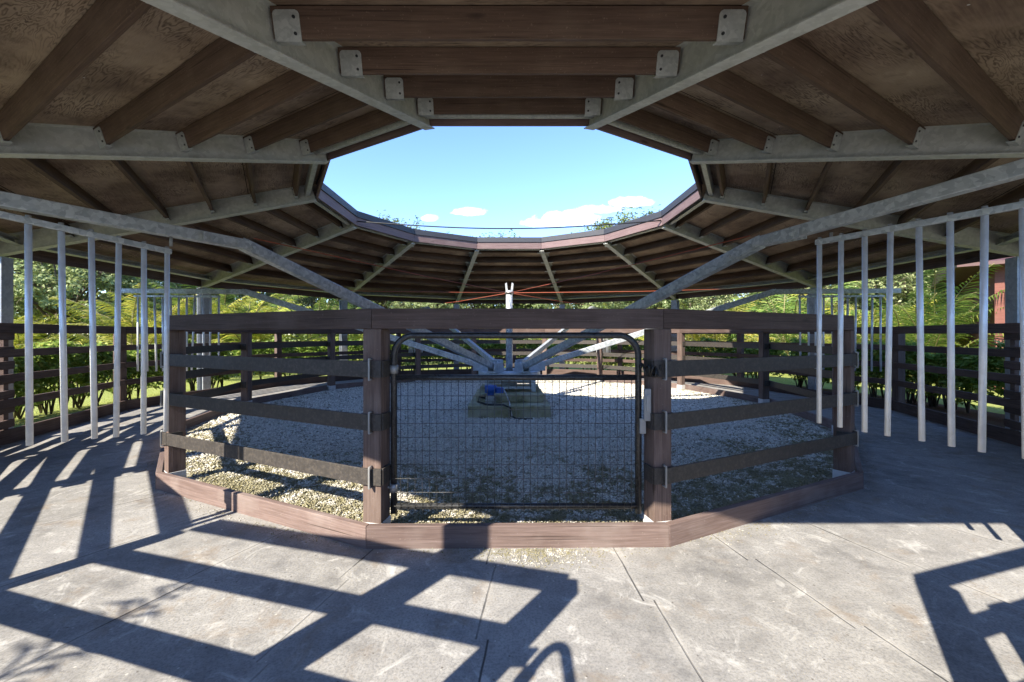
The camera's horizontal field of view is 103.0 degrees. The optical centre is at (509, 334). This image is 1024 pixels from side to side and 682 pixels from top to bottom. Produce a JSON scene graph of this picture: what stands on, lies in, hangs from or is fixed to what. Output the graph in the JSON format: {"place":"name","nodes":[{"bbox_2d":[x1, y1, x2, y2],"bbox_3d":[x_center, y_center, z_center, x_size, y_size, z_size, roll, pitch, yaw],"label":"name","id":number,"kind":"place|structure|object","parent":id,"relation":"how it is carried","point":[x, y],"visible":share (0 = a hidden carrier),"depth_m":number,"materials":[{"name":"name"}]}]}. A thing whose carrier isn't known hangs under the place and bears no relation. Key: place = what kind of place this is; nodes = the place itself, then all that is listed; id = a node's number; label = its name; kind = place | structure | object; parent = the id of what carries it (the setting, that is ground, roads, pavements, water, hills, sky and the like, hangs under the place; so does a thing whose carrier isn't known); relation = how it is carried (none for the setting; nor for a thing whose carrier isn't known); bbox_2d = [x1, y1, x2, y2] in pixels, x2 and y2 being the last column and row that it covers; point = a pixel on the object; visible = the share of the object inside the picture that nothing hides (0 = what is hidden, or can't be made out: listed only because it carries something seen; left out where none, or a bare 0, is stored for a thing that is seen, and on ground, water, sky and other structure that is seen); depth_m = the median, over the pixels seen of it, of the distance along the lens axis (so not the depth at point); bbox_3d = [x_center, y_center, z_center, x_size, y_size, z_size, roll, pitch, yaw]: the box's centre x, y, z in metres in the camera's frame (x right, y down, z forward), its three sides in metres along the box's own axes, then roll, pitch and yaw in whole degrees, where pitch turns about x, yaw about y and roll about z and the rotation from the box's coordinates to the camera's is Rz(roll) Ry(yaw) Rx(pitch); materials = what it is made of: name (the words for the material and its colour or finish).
{"place":"outdoors","nodes":[
{"label":"outdoors","id":0,"kind":"place"},
{"bbox_2d":[18,126,755,334],"label":"sky","id":1,"kind":"structure","parent":0,"point":[448,176],"materials":[{"name":"blue"}]},
{"bbox_2d":[14,335,1004,427],"bbox_3d":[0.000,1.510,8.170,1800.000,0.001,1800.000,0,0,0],"label":"ground","id":2,"kind":"structure","parent":0,"point":[106,398],"depth_m":10.80,"materials":[{"name":"green plant"}]},
{"bbox_2d":[13,258,87,335],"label":"tree","id":3,"kind":"object","parent":2,"relation":"on","point":[34,312],"visible":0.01,"depth_m":18.46,"materials":[{"name":"green plant"}]},
{"bbox_2d":[14,310,127,348],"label":"palm","id":4,"kind":"object","parent":2,"relation":"on","point":[19,339],"visible":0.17,"depth_m":13.88,"materials":[{"name":"plant"}]},
{"bbox_2d":[8,257,163,342],"bbox_3d":[-17.020,-1.722,15.317,6.952,6.684,6.522,0,0,0],"label":"tree","id":5,"kind":"object","parent":2,"relation":"on","point":[77,280],"visible":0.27,"depth_m":14.60,"materials":[{"name":"green plant"}]},
{"bbox_2d":[14,282,223,350],"bbox_3d":[-11.682,0.024,13.119,5.604,2.975,5.449,0,0,-23],"label":"palm","id":6,"kind":"object","parent":2,"relation":"on","point":[131,338],"visible":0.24,"depth_m":12.51,"materials":[{"name":"green plant"}]},
{"bbox_2d":[14,338,232,418],"bbox_3d":[-8.322,0.768,7.376,1.972,1.498,8.854,0,0,-6],"label":"hedge","id":7,"kind":"object","parent":2,"relation":"on","point":[43,362],"visible":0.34,"depth_m":8.14,"materials":[{"name":"green plant"}]},
{"bbox_2d":[56,291,272,342],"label":"palm","id":8,"kind":"object","parent":2,"relation":"on","point":[150,319],"visible":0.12,"depth_m":13.32,"materials":[{"name":"plant"}]},
{"bbox_2d":[84,279,257,319],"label":"tree","id":9,"kind":"object","parent":2,"relation":"on","point":[180,287],"depth_m":18.73,"materials":[{"name":"green plant"}]},
{"bbox_2d":[66,277,307,355],"bbox_3d":[-11.828,-0.648,16.512,6.612,4.310,8.300,0,0,25],"label":"palm","id":10,"kind":"object","parent":2,"relation":"on","point":[174,301],"visible":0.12,"depth_m":15.45,"materials":[{"name":"plant"}]},
{"bbox_2d":[130,293,338,373],"bbox_3d":[-9.880,-0.124,15.511,6.164,3.272,5.994,0,0,31],"label":"palm","id":11,"kind":"object","parent":2,"relation":"on","point":[260,337],"visible":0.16,"depth_m":14.97,"materials":[{"name":"plant"}]},
{"bbox_2d":[176,286,315,354],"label":"tree","id":12,"kind":"object","parent":2,"relation":"on","point":[301,301],"visible":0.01,"depth_m":22.05,"materials":[{"name":"green plant"}]},
{"bbox_2d":[262,293,373,341],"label":"tree","id":13,"kind":"object","parent":2,"relation":"on","point":[312,302],"visible":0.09,"depth_m":24.46,"materials":[{"name":"green plant"}]},
{"bbox_2d":[271,293,375,355],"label":"palm","id":14,"kind":"object","parent":2,"relation":"on","point":[309,336],"visible":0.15,"depth_m":17.83,"materials":[{"name":"plant"}]},
{"bbox_2d":[338,334,403,347],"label":"palm","id":15,"kind":"object","parent":2,"relation":"on","point":[359,336],"visible":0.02,"depth_m":18.78,"materials":[{"name":"plant"}]},
{"bbox_2d":[326,210,424,307],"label":"tree","id":16,"kind":"object","parent":2,"relation":"on","point":[382,304],"visible":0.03,"depth_m":30.59,"materials":[{"name":"green plant"}]},
{"bbox_2d":[383,301,466,339],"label":"tree","id":17,"kind":"object","parent":2,"relation":"on","point":[421,304],"visible":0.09,"depth_m":25.65,"materials":[{"name":"green plant"}]},
{"bbox_2d":[14,269,945,355],"bbox_3d":[-0.022,-1.657,16.540,62.967,7.428,46.203,0,0,0],"label":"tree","id":18,"kind":"object","parent":2,"relation":"on","point":[300,338],"visible":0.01,"depth_m":29.65,"materials":[{"name":"plant"}]},
{"bbox_2d":[446,231,526,344],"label":"tree","id":19,"kind":"object","parent":2,"relation":"on","point":[479,306],"visible":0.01,"depth_m":31.61,"materials":[{"name":"green plant"}]},
{"bbox_2d":[460,339,547,361],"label":"palm","id":20,"kind":"object","parent":2,"relation":"on","point":[498,339],"visible":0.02,"depth_m":21.70,"materials":[{"name":"plant"}]},
{"bbox_2d":[469,229,549,308],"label":"tree","id":21,"kind":"object","parent":2,"relation":"on","point":[524,305],"visible":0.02,"depth_m":33.78,"materials":[{"name":"green plant"}]},
{"bbox_2d":[231,337,788,379],"bbox_3d":[0.038,0.773,14.576,16.766,1.488,5.858,0,0,0],"label":"hedge","id":22,"kind":"object","parent":2,"relation":"on","point":[523,346],"visible":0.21,"depth_m":14.83,"materials":[{"name":"green plant"}]},
{"bbox_2d":[532,301,633,345],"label":"tree","id":23,"kind":"object","parent":2,"relation":"on","point":[614,305],"visible":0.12,"depth_m":25.97,"materials":[{"name":"green plant"}]},
{"bbox_2d":[566,303,643,357],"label":"palm","id":24,"kind":"object","parent":2,"relation":"on","point":[641,338],"visible":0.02,"depth_m":19.96,"materials":[{"name":"plant"}]},
{"bbox_2d":[571,198,659,308],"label":"tree","id":25,"kind":"object","parent":2,"relation":"on","point":[619,220],"visible":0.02,"depth_m":28.82,"materials":[{"name":"green plant"}]},
{"bbox_2d":[648,294,739,355],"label":"tree","id":26,"kind":"object","parent":2,"relation":"on","point":[666,304],"visible":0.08,"depth_m":24.46,"materials":[{"name":"green plant"}]},
{"bbox_2d":[657,295,777,358],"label":"palm","id":27,"kind":"object","parent":2,"relation":"on","point":[710,336],"visible":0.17,"depth_m":16.85,"materials":[{"name":"plant"}]},
{"bbox_2d":[683,285,837,341],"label":"tree","id":28,"kind":"object","parent":2,"relation":"on","point":[717,301],"visible":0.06,"depth_m":20.57,"materials":[{"name":"green plant"}]},
{"bbox_2d":[717,281,876,355],"bbox_3d":[11.167,-0.562,16.548,7.968,4.138,6.347,0,0,-39],"label":"palm","id":29,"kind":"object","parent":2,"relation":"on","point":[783,337],"visible":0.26,"depth_m":15.86,"materials":[{"name":"plant"}]},
{"bbox_2d":[763,269,946,322],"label":"tree","id":30,"kind":"object","parent":2,"relation":"on","point":[899,281],"visible":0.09,"depth_m":16.77,"materials":[{"name":"green plant"}]},
{"bbox_2d":[787,294,974,372],"bbox_3d":[12.886,-0.124,14.928,6.164,3.272,5.994,0,0,2],"label":"palm","id":31,"kind":"object","parent":2,"relation":"on","point":[827,339],"visible":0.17,"depth_m":14.56,"materials":[{"name":"plant"}]},
{"bbox_2d":[786,384,1004,427],"bbox_3d":[7.217,1.498,8.170,4.154,0.001,13.380,0,0,0],"label":"mulch bed","id":32,"kind":"object","parent":2,"relation":"on","point":[996,419],"visible":0.11,"depth_m":7.73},
{"bbox_2d":[788,337,1004,412],"bbox_3d":[8.364,0.781,7.347,1.898,1.473,8.906,0,0,6],"label":"hedge","id":33,"kind":"object","parent":32,"relation":"on","point":[995,364],"visible":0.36,"depth_m":8.30,"materials":[{"name":"green plant"}]},
{"bbox_2d":[787,263,1004,353],"bbox_3d":[12.621,-0.303,12.118,6.972,3.621,5.554,0,0,-30],"label":"palm","id":34,"kind":"object","parent":2,"relation":"on","point":[940,339],"visible":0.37,"depth_m":11.50,"materials":[{"name":"green plant"}]},
{"bbox_2d":[858,269,959,353],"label":"tree","id":35,"kind":"object","parent":2,"relation":"on","point":[912,300],"visible":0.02,"depth_m":17.01,"materials":[{"name":"green plant"}]},
{"bbox_2d":[929,309,972,346],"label":"palm","id":36,"kind":"object","parent":2,"relation":"on","point":[961,341],"visible":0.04,"depth_m":13.68,"materials":[{"name":"plant"}]},
{"bbox_2d":[930,256,1014,390],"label":"barn","id":37,"kind":"structure","parent":2,"relation":"on","point":[963,273],"depth_m":11.05,"materials":[{"name":"red wood"}]},
{"bbox_2d":[0,374,1023,681],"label":"mat floor","id":38,"kind":"structure","parent":0,"point":[906,564],"depth_m":2.36,"materials":[{"name":"concrete"}]},
{"bbox_2d":[0,333,14,430],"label":"board screen","id":39,"kind":"object","parent":38,"relation":"on","point":[6,423],"visible":0.59,"depth_m":5.54,"materials":[{"name":"brown wood"}]},
{"bbox_2d":[139,448,874,577],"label":"spilled gravel","id":40,"kind":"structure","parent":38,"relation":"on","point":[551,549],"depth_m":2.77,"materials":[{"name":"beige gravel"}]},
{"bbox_2d":[186,380,832,522],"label":"gravel","id":41,"kind":"structure","parent":38,"relation":"on","point":[195,427],"depth_m":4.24,"materials":[{"name":"grey gravel"}]},
{"bbox_2d":[468,384,550,418],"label":"concrete plinth","id":42,"kind":"structure","parent":41,"relation":"on","point":[515,396],"depth_m":7.16,"materials":[{"name":"grey concrete"}]},
{"bbox_2d":[0,158,1023,419],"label":"horse walker","id":43,"kind":"object","parent":41,"relation":"on","point":[534,362],"visible":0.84,"depth_m":3.96,"materials":[{"name":"metal"}]},
{"bbox_2d":[0,211,171,445],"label":"pipe divider","id":44,"kind":"object","parent":43,"relation":"hanging from","point":[29,221],"visible":1,"depth_m":2.83,"materials":[{"name":"metal"}]},
{"bbox_2d":[134,294,220,370],"bbox_3d":[-6.285,-0.032,7.720,1.559,1.456,0.088,0,0,-3],"label":"pipe divider","id":45,"kind":"object","parent":43,"relation":"hanging from","point":[154,296],"visible":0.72,"depth_m":7.71,"materials":[{"name":"metal"}]},
{"bbox_2d":[409,339,422,352],"bbox_3d":[-3.153,-0.032,13.624,0.070,1.455,1.561,0,0,-30],"label":"pipe divider","id":46,"kind":"object","parent":43,"relation":"hanging from","point":[410,349],"depth_m":13.97,"materials":[{"name":"metal"}]},
{"bbox_2d":[596,339,610,352],"bbox_3d":[3.157,-0.032,13.627,0.083,1.455,1.552,0,0,31],"label":"pipe divider","id":47,"kind":"object","parent":43,"relation":"hanging from","point":[607,349],"visible":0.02,"depth_m":13.84,"materials":[{"name":"metal"}]},
{"bbox_2d":[798,294,884,370],"bbox_3d":[6.292,-0.032,7.732,1.545,1.455,0.068,0,0,3],"label":"pipe divider","id":48,"kind":"object","parent":43,"relation":"hanging from","point":[880,296],"visible":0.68,"depth_m":7.71,"materials":[{"name":"metal"}]},
{"bbox_2d":[815,198,1023,458],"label":"pipe divider","id":49,"kind":"object","parent":43,"relation":"hanging from","point":[983,213],"visible":1,"depth_m":2.65,"materials":[{"name":"metal"}]},
{"bbox_2d":[155,308,863,548],"bbox_3d":[-0.004,0.652,8.149,10.889,1.675,10.677,0,0,0],"label":"pen fence","id":50,"kind":"object","parent":38,"relation":"on","point":[376,528],"visible":0.79,"depth_m":3.15,"materials":[{"name":"brown wood"}]},
{"bbox_2d":[388,332,661,513],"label":"pen gate","id":51,"kind":"structure","parent":50,"relation":"attached to","point":[640,425],"depth_m":2.96,"materials":[{"name":"grey metal"}]},
{"bbox_2d":[0,323,1020,446],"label":"track fence","id":52,"kind":"object","parent":38,"relation":"on","point":[899,384],"visible":0.59,"depth_m":7.62,"materials":[{"name":"brown wood"}]},
{"bbox_2d":[0,0,1023,431],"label":"roof pavilion","id":53,"kind":"structure","parent":38,"relation":"on","point":[244,118],"depth_m":4.07,"materials":[{"name":"brown wood"}]},
{"bbox_2d":[357,220,660,228],"bbox_3d":[0.000,-2.450,9.076,6.764,0.207,0.027,0,0,0],"label":"overhead cable","id":54,"kind":"object","parent":53,"relation":"attached to","point":[508,228],"visible":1,"depth_m":9.06,"materials":[{"name":"grey metal"}]},
{"bbox_2d":[1004,333,1020,430],"bbox_3d":[6.106,0.715,4.220,0.264,1.530,3.334,0,0,33],"label":"board screen","id":55,"kind":"object","parent":38,"relation":"on","point":[1013,393],"visible":0.52,"depth_m":5.53,"materials":[{"name":"brown wood"}]}
]}

